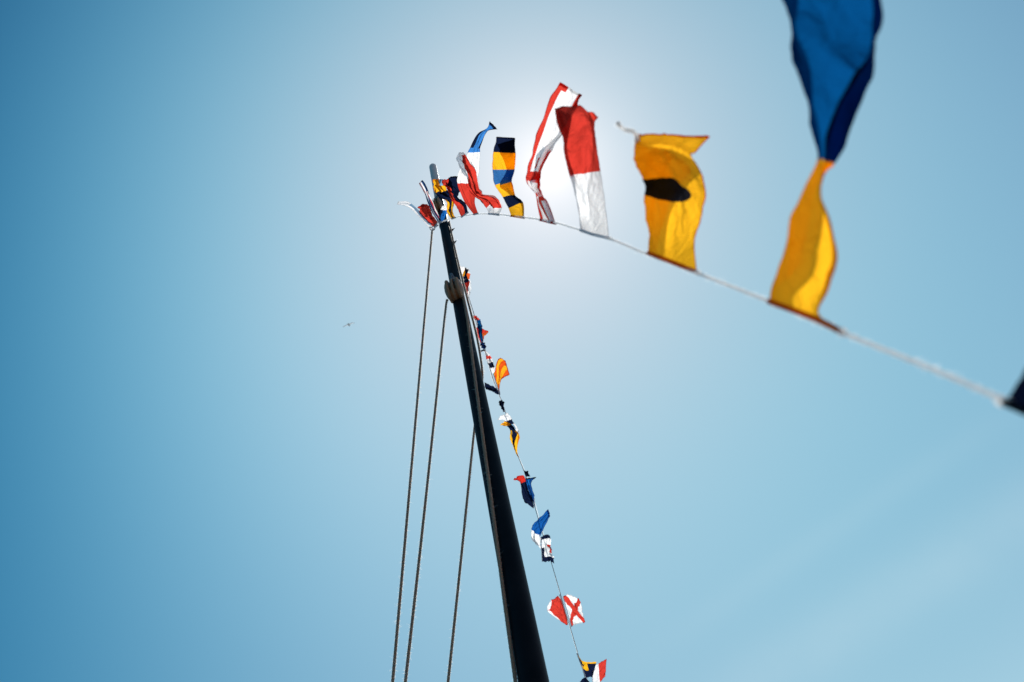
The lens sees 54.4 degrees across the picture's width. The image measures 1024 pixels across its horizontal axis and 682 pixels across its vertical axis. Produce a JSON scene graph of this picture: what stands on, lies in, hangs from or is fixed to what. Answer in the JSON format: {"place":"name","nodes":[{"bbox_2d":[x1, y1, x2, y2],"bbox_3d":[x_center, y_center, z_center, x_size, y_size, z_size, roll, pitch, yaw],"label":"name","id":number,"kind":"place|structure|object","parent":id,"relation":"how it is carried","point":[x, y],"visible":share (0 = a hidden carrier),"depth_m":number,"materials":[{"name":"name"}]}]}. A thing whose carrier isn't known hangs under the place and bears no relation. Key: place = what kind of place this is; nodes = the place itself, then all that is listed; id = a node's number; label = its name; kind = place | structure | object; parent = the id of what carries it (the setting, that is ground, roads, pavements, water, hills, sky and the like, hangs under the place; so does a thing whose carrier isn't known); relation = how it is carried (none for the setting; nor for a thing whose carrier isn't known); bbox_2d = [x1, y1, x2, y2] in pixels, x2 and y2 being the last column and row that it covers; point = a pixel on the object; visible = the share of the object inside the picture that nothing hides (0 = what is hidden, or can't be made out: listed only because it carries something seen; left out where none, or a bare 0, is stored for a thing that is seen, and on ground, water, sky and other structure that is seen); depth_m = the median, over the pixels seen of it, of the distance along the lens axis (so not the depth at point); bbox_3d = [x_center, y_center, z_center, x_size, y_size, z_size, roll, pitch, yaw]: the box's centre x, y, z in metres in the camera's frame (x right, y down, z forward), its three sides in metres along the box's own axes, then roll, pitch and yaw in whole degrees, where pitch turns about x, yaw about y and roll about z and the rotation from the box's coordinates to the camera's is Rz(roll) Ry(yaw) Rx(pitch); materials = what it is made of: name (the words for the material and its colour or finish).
{"place":"outdoors","nodes":[
{"label":"outdoors","id":0,"kind":"place"},
{"bbox_2d":[0,0,1023,681],"label":"sky","id":1,"kind":"structure","parent":0,"point":[205,473],"materials":[{"name":"blue"}]},
{"label":"ground","id":2,"kind":"structure","parent":0,"visible":0},
{"bbox_2d":[429,163,548,681],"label":"mast","id":3,"kind":"object","parent":2,"relation":"on","point":[530,664],"visible":0.81,"depth_m":9.11,"materials":[{"name":"black metal"}]},
{"bbox_2d":[389,229,434,681],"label":"halyard rope","id":4,"kind":"object","parent":3,"relation":"hanging from","point":[402,573],"visible":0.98,"depth_m":10.29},
{"bbox_2d":[432,197,442,210],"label":"pulley block","id":5,"kind":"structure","parent":3,"relation":"attached to","point":[437,202],"depth_m":15.85,"materials":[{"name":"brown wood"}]},
{"bbox_2d":[444,273,463,302],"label":"pulley block","id":6,"kind":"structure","parent":3,"relation":"attached to","point":[454,289],"depth_m":13.04,"materials":[{"name":"brown wood"}]},
{"bbox_2d":[402,299,448,681],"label":"halyard rope","id":7,"kind":"object","parent":6,"relation":"hanging from","point":[413,614],"visible":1,"depth_m":9.87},
{"bbox_2d":[462,295,517,681],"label":"halyard rope","id":8,"kind":"object","parent":6,"relation":"hanging from","point":[502,587],"visible":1,"depth_m":9.16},
{"bbox_2d":[446,220,484,681],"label":"halyard rope","id":9,"kind":"object","parent":3,"relation":"hanging from","point":[464,522],"visible":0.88,"depth_m":10.51,"materials":[{"name":"black"}]},
{"bbox_2d":[469,299,584,676],"bbox_3d":[0.390,2.866,16.445,0.069,3.627,9.174,-17,-60,1],"label":"flag line","id":10,"kind":"object","parent":3,"relation":"attached to","point":[530,492],"visible":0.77,"depth_m":16.47,"materials":[{"name":"fabric"}]},
{"bbox_2d":[461,267,469,291],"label":"signal flag","id":11,"kind":"object","parent":10,"relation":"hanging from","point":[465,278],"visible":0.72,"depth_m":15.68,"materials":[{"name":"multicoloured fabric"}]},
{"bbox_2d":[460,266,471,297],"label":"signal flag","id":12,"kind":"object","parent":10,"relation":"hanging from","point":[468,277],"visible":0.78,"depth_m":15.80,"materials":[{"name":"white fabric"}]},
{"bbox_2d":[473,315,482,342],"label":"signal flag","id":13,"kind":"object","parent":10,"relation":"hanging from","point":[478,326],"visible":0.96,"depth_m":15.83,"materials":[{"name":"blue fabric"}]},
{"bbox_2d":[480,342,485,349],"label":"signal flag","id":14,"kind":"object","parent":10,"relation":"hanging from","point":[482,345],"visible":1,"depth_m":15.91,"materials":[{"name":"blue fabric"}]},
{"bbox_2d":[482,328,487,338],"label":"signal flag","id":15,"kind":"object","parent":10,"relation":"hanging from","point":[484,332],"visible":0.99,"depth_m":15.91,"materials":[{"name":"orange fabric"}]},
{"bbox_2d":[481,350,494,373],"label":"signal flag","id":16,"kind":"object","parent":10,"relation":"hanging from","point":[490,361],"visible":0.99,"depth_m":15.98,"materials":[{"name":"white fabric"}]},
{"bbox_2d":[485,383,499,394],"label":"signal flag","id":17,"kind":"object","parent":10,"relation":"hanging from","point":[491,388],"visible":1,"depth_m":15.99,"materials":[{"name":"blue fabric"}]},
{"bbox_2d":[493,358,509,393],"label":"signal flag","id":18,"kind":"object","parent":10,"relation":"hanging from","point":[501,371],"visible":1,"depth_m":16.00,"materials":[{"name":"orange fabric"}]},
{"bbox_2d":[498,400,504,411],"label":"signal flag","id":19,"kind":"object","parent":10,"relation":"hanging from","point":[501,403],"visible":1,"depth_m":16.06,"materials":[{"name":"fabric"}]},
{"bbox_2d":[498,413,518,432],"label":"signal flag","id":20,"kind":"object","parent":10,"relation":"hanging from","point":[507,417],"visible":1,"depth_m":16.11,"materials":[{"name":"white fabric"}]},
{"bbox_2d":[501,421,519,455],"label":"signal flag","id":21,"kind":"object","parent":10,"relation":"hanging from","point":[514,437],"visible":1,"depth_m":16.16,"materials":[{"name":"yellow fabric"}]},
{"bbox_2d":[514,475,533,508],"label":"signal flag","id":22,"kind":"object","parent":10,"relation":"hanging from","point":[526,495],"visible":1,"depth_m":16.25,"materials":[{"name":"blue fabric"}]},
{"bbox_2d":[526,477,535,505],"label":"signal flag","id":23,"kind":"object","parent":10,"relation":"hanging from","point":[528,482],"visible":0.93,"depth_m":16.36,"materials":[{"name":"blue fabric"}]},
{"bbox_2d":[531,510,549,548],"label":"signal flag","id":24,"kind":"object","parent":10,"relation":"hanging from","point":[538,526],"visible":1,"depth_m":16.35,"materials":[{"name":"blue fabric"}]},
{"bbox_2d":[540,535,553,562],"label":"signal flag","id":25,"kind":"object","parent":10,"relation":"hanging from","point":[546,553],"visible":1,"depth_m":16.41,"materials":[{"name":"white fabric"}]},
{"bbox_2d":[547,594,568,624],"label":"signal flag","id":26,"kind":"object","parent":10,"relation":"hanging from","point":[556,608],"visible":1,"depth_m":16.56,"materials":[{"name":"red fabric"}]},
{"bbox_2d":[563,594,584,626],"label":"signal flag","id":27,"kind":"object","parent":10,"relation":"hanging from","point":[573,605],"visible":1,"depth_m":16.62,"materials":[{"name":"white fabric"}]},
{"bbox_2d":[577,654,595,677],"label":"signal flag","id":28,"kind":"object","parent":10,"relation":"hanging from","point":[588,668],"visible":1,"depth_m":16.76,"materials":[{"name":"blue fabric"}]},
{"bbox_2d":[592,659,606,681],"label":"signal flag","id":29,"kind":"object","parent":10,"relation":"hanging from","point":[599,672],"visible":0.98,"depth_m":16.85,"materials":[{"name":"fabric"}]},
{"bbox_2d":[437,213,1011,404],"bbox_3d":[-0.225,-0.868,9.031,0.042,14.833,5.781,-2,-61,-8],"label":"flag line","id":30,"kind":"object","parent":3,"relation":"attached to","point":[962,381],"visible":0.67,"depth_m":2.10,"materials":[{"name":"white fabric"}]},
{"bbox_2d":[397,201,437,230],"bbox_3d":[-1.420,-1.909,14.928,0.684,0.273,0.175,33,-71,-23],"label":"signal flag","id":31,"kind":"object","parent":30,"relation":"hanging from","point":[418,213],"visible":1,"depth_m":14.93,"materials":[{"name":"white fabric"}]},
{"bbox_2d":[417,204,437,227],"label":"signal flag","id":32,"kind":"object","parent":30,"relation":"hanging from","point":[425,210],"visible":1,"depth_m":14.85,"materials":[{"name":"red fabric"}]},
{"bbox_2d":[419,180,441,223],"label":"signal flag","id":33,"kind":"object","parent":30,"relation":"hanging from","point":[429,198],"visible":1,"depth_m":14.63,"materials":[{"name":"white fabric"}]},
{"bbox_2d":[439,204,446,221],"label":"signal flag","id":34,"kind":"object","parent":30,"relation":"hanging from","point":[443,212],"visible":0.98,"depth_m":14.59,"materials":[{"name":"blue fabric"}]},
{"bbox_2d":[433,179,455,219],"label":"signal flag","id":35,"kind":"object","parent":30,"relation":"hanging from","point":[441,191],"visible":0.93,"depth_m":12.60,"materials":[{"name":"yellow fabric"}]},
{"bbox_2d":[442,176,468,217],"bbox_3d":[-0.606,-1.502,11.093,0.211,0.732,0.593,-15,-60,0],"label":"signal flag","id":36,"kind":"object","parent":30,"relation":"hanging from","point":[450,184],"visible":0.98,"depth_m":11.15,"materials":[{"name":"fabric"}]},
{"bbox_2d":[457,122,496,214],"bbox_3d":[-0.367,-1.666,9.825,0.243,0.530,0.979,9,-63,-13],"label":"signal flag","id":37,"kind":"object","parent":30,"relation":"hanging from","point":[473,155],"visible":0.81,"depth_m":9.93,"materials":[{"name":"red fabric"}]},
{"bbox_2d":[456,152,501,215],"bbox_3d":[-0.265,-1.279,8.379,0.187,0.681,0.748,-29,-61,8],"label":"signal flag","id":38,"kind":"object","parent":30,"relation":"hanging from","point":[492,204],"visible":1,"depth_m":8.33,"materials":[{"name":"red fabric"}]},
{"bbox_2d":[492,137,524,218],"bbox_3d":[-0.021,-1.055,6.931,0.182,0.633,0.668,-9,-60,-4],"label":"signal flag","id":39,"kind":"object","parent":30,"relation":"hanging from","point":[504,158],"visible":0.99,"depth_m":6.94,"materials":[{"name":"fabric"}]},
{"bbox_2d":[526,82,581,224],"bbox_3d":[0.214,-1.014,5.725,0.233,0.504,0.880,6,-62,-12],"label":"signal flag","id":40,"kind":"object","parent":30,"relation":"hanging from","point":[548,135],"visible":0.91,"depth_m":5.74,"materials":[{"name":"white fabric"}]},
{"bbox_2d":[554,105,611,240],"bbox_3d":[0.368,-0.727,4.604,0.176,0.613,0.730,-15,-60,0],"label":"signal flag","id":41,"kind":"object","parent":30,"relation":"hanging from","point":[576,125],"visible":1,"depth_m":4.63,"materials":[{"name":"red fabric"}]},
{"bbox_2d":[616,121,709,275],"bbox_3d":[0.485,-0.434,3.411,0.313,0.600,0.547,5,-62,-11],"label":"signal flag","id":42,"kind":"object","parent":30,"relation":"hanging from","point":[667,167],"visible":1,"depth_m":3.40,"materials":[{"name":"yellow fabric"}]},
{"bbox_2d":[766,0,882,336],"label":"signal flag","id":43,"kind":"object","parent":30,"relation":"hanging from","point":[833,46],"visible":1,"depth_m":2.22,"materials":[{"name":"fabric"}]},
{"bbox_2d":[994,373,1023,414],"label":"signal flag","id":44,"kind":"object","parent":30,"relation":"hanging from","point":[1016,403],"visible":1,"depth_m":1.62,"materials":[{"name":"fabric"}]}
]}

